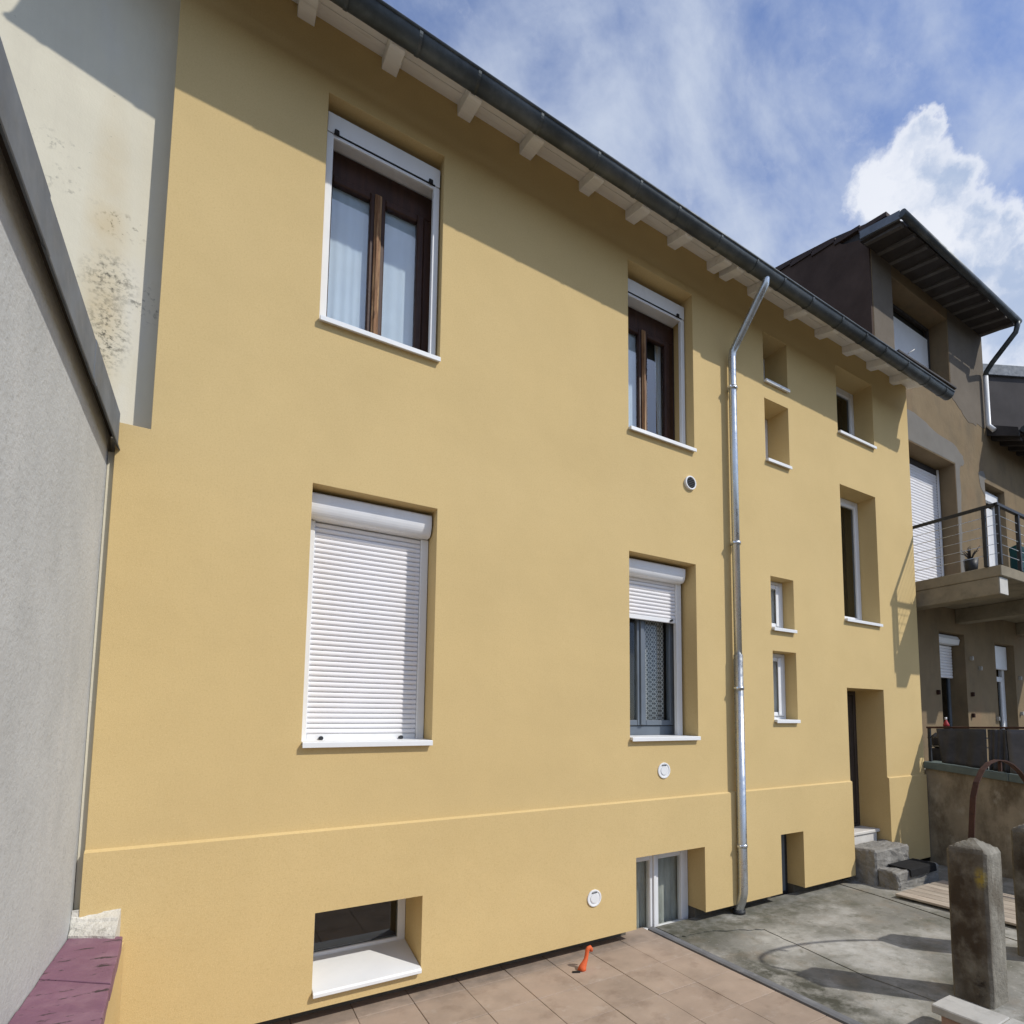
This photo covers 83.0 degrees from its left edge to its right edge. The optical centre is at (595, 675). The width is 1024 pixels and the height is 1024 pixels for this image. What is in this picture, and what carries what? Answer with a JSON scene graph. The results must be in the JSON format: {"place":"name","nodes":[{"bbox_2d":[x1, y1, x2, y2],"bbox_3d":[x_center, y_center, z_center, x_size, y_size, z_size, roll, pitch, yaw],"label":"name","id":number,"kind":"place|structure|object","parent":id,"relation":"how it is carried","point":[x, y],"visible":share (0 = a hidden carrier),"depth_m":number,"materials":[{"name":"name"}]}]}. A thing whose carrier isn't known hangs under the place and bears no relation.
{"place":"outdoors","nodes":[
{"label":"outdoors","id":0,"kind":"place"},
{"bbox_2d":[271,928,841,1023],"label":"terrace","id":1,"kind":"structure","parent":0,"point":[641,976],"depth_m":3.91,"materials":[{"name":"tile"}]},
{"bbox_2d":[8,909,123,1023],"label":"purple wall","id":2,"kind":"structure","parent":1,"relation":"on","point":[80,981],"depth_m":2.52,"materials":[{"name":"purple paint"}]},
{"bbox_2d":[577,945,592,971],"bbox_3d":[-0.078,2.165,4.357,0.137,0.176,0.068,3,-6,-33],"label":"orange conduit","id":3,"kind":"object","parent":1,"relation":"on","point":[582,966],"visible":1,"depth_m":4.35,"materials":[{"name":"orange plastic"}]},
{"bbox_2d":[383,0,1023,365],"label":"sky","id":4,"kind":"structure","parent":0,"point":[788,127],"materials":[{"name":"blue"}]},
{"bbox_2d":[656,865,1023,1023],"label":"pavement","id":5,"kind":"structure","parent":0,"point":[861,952],"depth_m":4.78,"materials":[{"name":"concrete"}]},
{"bbox_2d":[848,840,938,890],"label":"concrete steps","id":6,"kind":"structure","parent":5,"relation":"on","point":[873,859],"depth_m":6.66,"materials":[{"name":"grey concrete"}]},
{"bbox_2d":[888,858,936,877],"bbox_3d":[3.725,2.265,6.727,0.562,0.094,0.278,3,-6,-33],"label":"door mat","id":7,"kind":"object","parent":6,"relation":"on","point":[915,867],"depth_m":6.67,"materials":[{"name":"black rubber"}]},
{"bbox_2d":[895,880,1015,925],"bbox_3d":[3.998,2.332,5.797,0.986,0.045,1.423,3,-6,-33],"label":"board panel","id":8,"kind":"object","parent":5,"relation":"on","point":[935,893],"visible":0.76,"depth_m":6.01,"materials":[{"name":"brown wood"}]},
{"bbox_2d":[931,995,1023,1023],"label":"capped wall","id":9,"kind":"structure","parent":5,"relation":"on","point":[949,1009],"depth_m":3.41,"materials":[{"name":"stone"}]},
{"bbox_2d":[947,838,1009,1009],"bbox_3d":[2.624,1.692,3.934,0.258,1.120,0.258,3,-6,-33],"label":"gate post","id":10,"kind":"object","parent":5,"relation":"on","point":[978,932],"visible":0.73,"depth_m":3.85,"materials":[{"name":"stone"}]},
{"bbox_2d":[968,759,1023,837],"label":"iron arch","id":11,"kind":"structure","parent":10,"relation":"on","point":[973,795],"depth_m":4.09,"materials":[{"name":"brown metal"}]},
{"bbox_2d":[1011,824,1023,956],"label":"gate post","id":12,"kind":"object","parent":5,"relation":"on","point":[1017,841],"visible":0.84,"depth_m":4.62,"materials":[{"name":"stone"}]},
{"bbox_2d":[775,208,1023,760],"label":"tan house","id":13,"kind":"structure","parent":0,"point":[907,284],"depth_m":9.59,"materials":[{"name":"paint"}]},
{"bbox_2d":[893,304,956,389],"bbox_3d":[5.357,-5.604,9.595,1.832,1.272,0.410,3,-6,-33],"label":"window","id":14,"kind":"structure","parent":13,"relation":"in","point":[906,339],"depth_m":9.82,"materials":[{"name":"white plastic"}]},
{"bbox_2d":[909,457,943,581],"bbox_3d":[5.197,-2.452,9.392,1.829,2.347,0.080,3,-6,-33],"label":"balcony door","id":15,"kind":"structure","parent":13,"relation":"in","point":[924,480],"depth_m":9.64,"materials":[{"name":"white plastic"}]},
{"bbox_2d":[939,634,959,728],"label":"window","id":16,"kind":"structure","parent":13,"relation":"in","point":[945,641],"depth_m":9.51,"materials":[{"name":"white plastic"}]},
{"bbox_2d":[959,545,979,571],"bbox_3d":[5.074,-1.544,7.745,0.197,0.357,0.253,-1,-5,10],"label":"plant pot","id":17,"kind":"object","parent":13,"relation":"on","point":[970,564],"visible":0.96,"depth_m":7.70,"materials":[{"name":"grey metal"}]},
{"bbox_2d":[985,491,997,566],"bbox_3d":[7.289,-2.319,10.599,0.789,2.289,0.110,3,-6,-33],"label":"balcony door","id":18,"kind":"structure","parent":13,"relation":"in","point":[990,498],"depth_m":10.74,"materials":[{"name":"white plastic"}]},
{"bbox_2d":[995,646,1006,726],"bbox_3d":[7.275,0.474,10.380,0.769,2.047,0.120,3,-6,-33],"label":"terrace door","id":19,"kind":"structure","parent":13,"relation":"in","point":[1000,652],"depth_m":10.50,"materials":[{"name":"white plastic"}]},
{"bbox_2d":[1010,546,1023,571],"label":"teal cloth","id":20,"kind":"object","parent":13,"relation":"on","point":[1013,564],"visible":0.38,"depth_m":7.79,"materials":[{"name":"teal fabric"}]},
{"bbox_2d":[928,732,941,760],"bbox_3d":[4.935,1.081,8.066,0.436,0.552,0.293,3,-6,-33],"label":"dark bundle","id":21,"kind":"object","parent":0,"point":[936,754],"visible":0.07,"depth_m":7.99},
{"bbox_2d":[943,717,949,725],"bbox_3d":[4.760,0.635,7.770,0.080,0.122,0.080,3,-6,-33],"label":"red bottle","id":22,"kind":"object","parent":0,"point":[945,723],"visible":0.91,"depth_m":7.75,"materials":[{"name":"plastic"}]},
{"bbox_2d":[983,363,1023,428],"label":"dark building","id":23,"kind":"structure","parent":0,"point":[1006,389],"depth_m":13.80,"materials":[{"name":"grey paint"}]},
{"bbox_3d":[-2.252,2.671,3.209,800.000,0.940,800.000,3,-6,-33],"label":"ground","id":24,"kind":"structure","parent":0,"visible":0},
{"bbox_2d":[0,37,119,1023],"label":"grey side wall","id":25,"kind":"structure","parent":24,"relation":"on","point":[59,418],"depth_m":2.23,"materials":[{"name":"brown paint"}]},
{"bbox_2d":[0,0,180,452],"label":"cream house","id":26,"kind":"structure","parent":24,"relation":"on","point":[94,80],"depth_m":3.39,"materials":[{"name":"paint"}]},
{"bbox_2d":[79,0,954,1023],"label":"yellow house","id":27,"kind":"structure","parent":24,"relation":"on","point":[511,554],"depth_m":4.36,"materials":[{"name":"paint"}]},
{"bbox_2d":[301,492,432,747],"bbox_3d":[-1.605,-0.364,4.060,0.832,1.722,0.348,3,-6,-33],"label":"window","id":28,"kind":"structure","parent":27,"relation":"in","point":[333,518],"depth_m":4.09,"materials":[{"name":"white plastic"}]},
{"bbox_2d":[312,898,421,998],"bbox_3d":[-1.605,1.763,3.943,0.673,0.545,0.500,3,-6,-33],"label":"window","id":29,"kind":"structure","parent":27,"relation":"in","point":[346,967],"depth_m":3.91,"materials":[{"name":"white plastic"}]},
{"bbox_2d":[319,111,440,361],"bbox_3d":[-1.605,-3.198,4.289,0.826,1.656,0.323,3,-6,-33],"label":"window","id":30,"kind":"structure","parent":27,"relation":"in","point":[379,267],"depth_m":4.35,"materials":[{"name":"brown wood"}]},
{"bbox_2d":[636,850,687,929],"bbox_3d":[0.544,2.037,5.406,0.816,0.801,0.128,3,-6,-33],"label":"window","id":31,"kind":"structure","parent":27,"relation":"in","point":[661,879],"depth_m":5.51,"materials":[{"name":"white plastic"}]},
{"bbox_2d":[628,278,696,451],"bbox_3d":[0.549,-3.063,5.771,0.820,1.642,0.444,3,-6,-33],"label":"window","id":32,"kind":"structure","parent":27,"relation":"in","point":[652,317],"depth_m":5.88,"materials":[{"name":"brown wood"}]},
{"bbox_2d":[629,558,700,741],"bbox_3d":[0.544,-0.228,5.528,0.816,1.706,0.450,3,-6,-33],"label":"window","id":33,"kind":"structure","parent":27,"relation":"in","point":[653,586],"depth_m":5.66,"materials":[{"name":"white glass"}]},
{"bbox_2d":[763,359,789,392],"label":"window","id":34,"kind":"structure","parent":27,"relation":"in","point":[766,380],"depth_m":6.58,"materials":[{"name":"white plastic"}]},
{"bbox_2d":[765,420,791,469],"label":"window","id":35,"kind":"structure","parent":27,"relation":"in","point":[773,461],"depth_m":6.57,"materials":[{"name":"white plastic"}]},
{"bbox_2d":[771,834,787,897],"bbox_3d":[1.974,2.076,6.320,0.368,0.719,0.068,3,-6,-33],"label":"cellar door","id":36,"kind":"structure","parent":27,"relation":"in","point":[783,837],"depth_m":6.36,"materials":[{"name":"grey metal"}]},
{"bbox_2d":[771,581,796,632],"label":"window","id":37,"kind":"structure","parent":27,"relation":"in","point":[776,588],"depth_m":6.54,"materials":[{"name":"white plastic"}]},
{"bbox_2d":[773,654,800,722],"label":"window","id":38,"kind":"structure","parent":27,"relation":"in","point":[778,659],"depth_m":6.48,"materials":[{"name":"white plastic"}]},
{"bbox_2d":[847,691,859,825],"bbox_3d":[3.147,1.081,7.388,0.786,1.764,0.095,3,-6,-33],"label":"door","id":39,"kind":"structure","parent":27,"relation":"in","point":[852,729],"depth_m":7.56,"materials":[{"name":"paint"}]},
{"bbox_2d":[836,386,876,448],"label":"window","id":40,"kind":"structure","parent":27,"relation":"in","point":[848,397],"depth_m":7.84,"materials":[{"name":"white plastic"}]},
{"bbox_2d":[840,498,882,626],"bbox_3d":[3.295,-1.494,7.390,0.775,1.737,0.348,3,-6,-33],"label":"window","id":41,"kind":"structure","parent":27,"relation":"in","point":[846,504],"depth_m":7.64,"materials":[{"name":"white plastic"}]},
{"bbox_2d":[648,926,861,1023],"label":"edging","id":42,"kind":"object","parent":24,"relation":"on","point":[820,1008],"visible":0.88,"depth_m":4.15,"materials":[{"name":"grey concrete"}]},
{"bbox_2d":[920,767,988,861],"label":"raised terrace","id":43,"kind":"structure","parent":24,"relation":"on","point":[926,859],"depth_m":8.00,"materials":[{"name":"concrete"}]},
{"bbox_2d":[924,760,1023,878],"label":"retaining wall","id":44,"kind":"structure","parent":24,"relation":"on","point":[999,814],"depth_m":7.30,"materials":[{"name":"concrete"}]},
{"bbox_2d":[926,726,1023,772],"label":"terrace railing","id":45,"kind":"object","parent":44,"relation":"on","point":[929,737],"visible":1,"depth_m":7.47,"materials":[{"name":"grey metal"}]},
{"bbox_2d":[936,729,987,769],"bbox_3d":[4.740,0.953,7.413,0.038,0.510,0.596,3,-6,-33],"label":"privacy screen","id":46,"kind":"object","parent":45,"relation":"attached to","point":[965,747],"visible":0.98,"depth_m":7.39,"materials":[{"name":"black fabric"}]},
{"bbox_2d":[987,729,1008,772],"bbox_3d":[4.971,0.936,7.070,0.059,0.528,0.209,3,-6,-33],"label":"privacy screen","id":47,"kind":"object","parent":45,"relation":"attached to","point":[997,745],"visible":0.92,"depth_m":7.07,"materials":[{"name":"black fabric"}]},
{"bbox_2d":[1006,730,1023,773],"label":"privacy screen","id":48,"kind":"object","parent":45,"relation":"attached to","point":[1015,739],"visible":0.9,"depth_m":6.90,"materials":[{"name":"grey fabric"}]}
]}

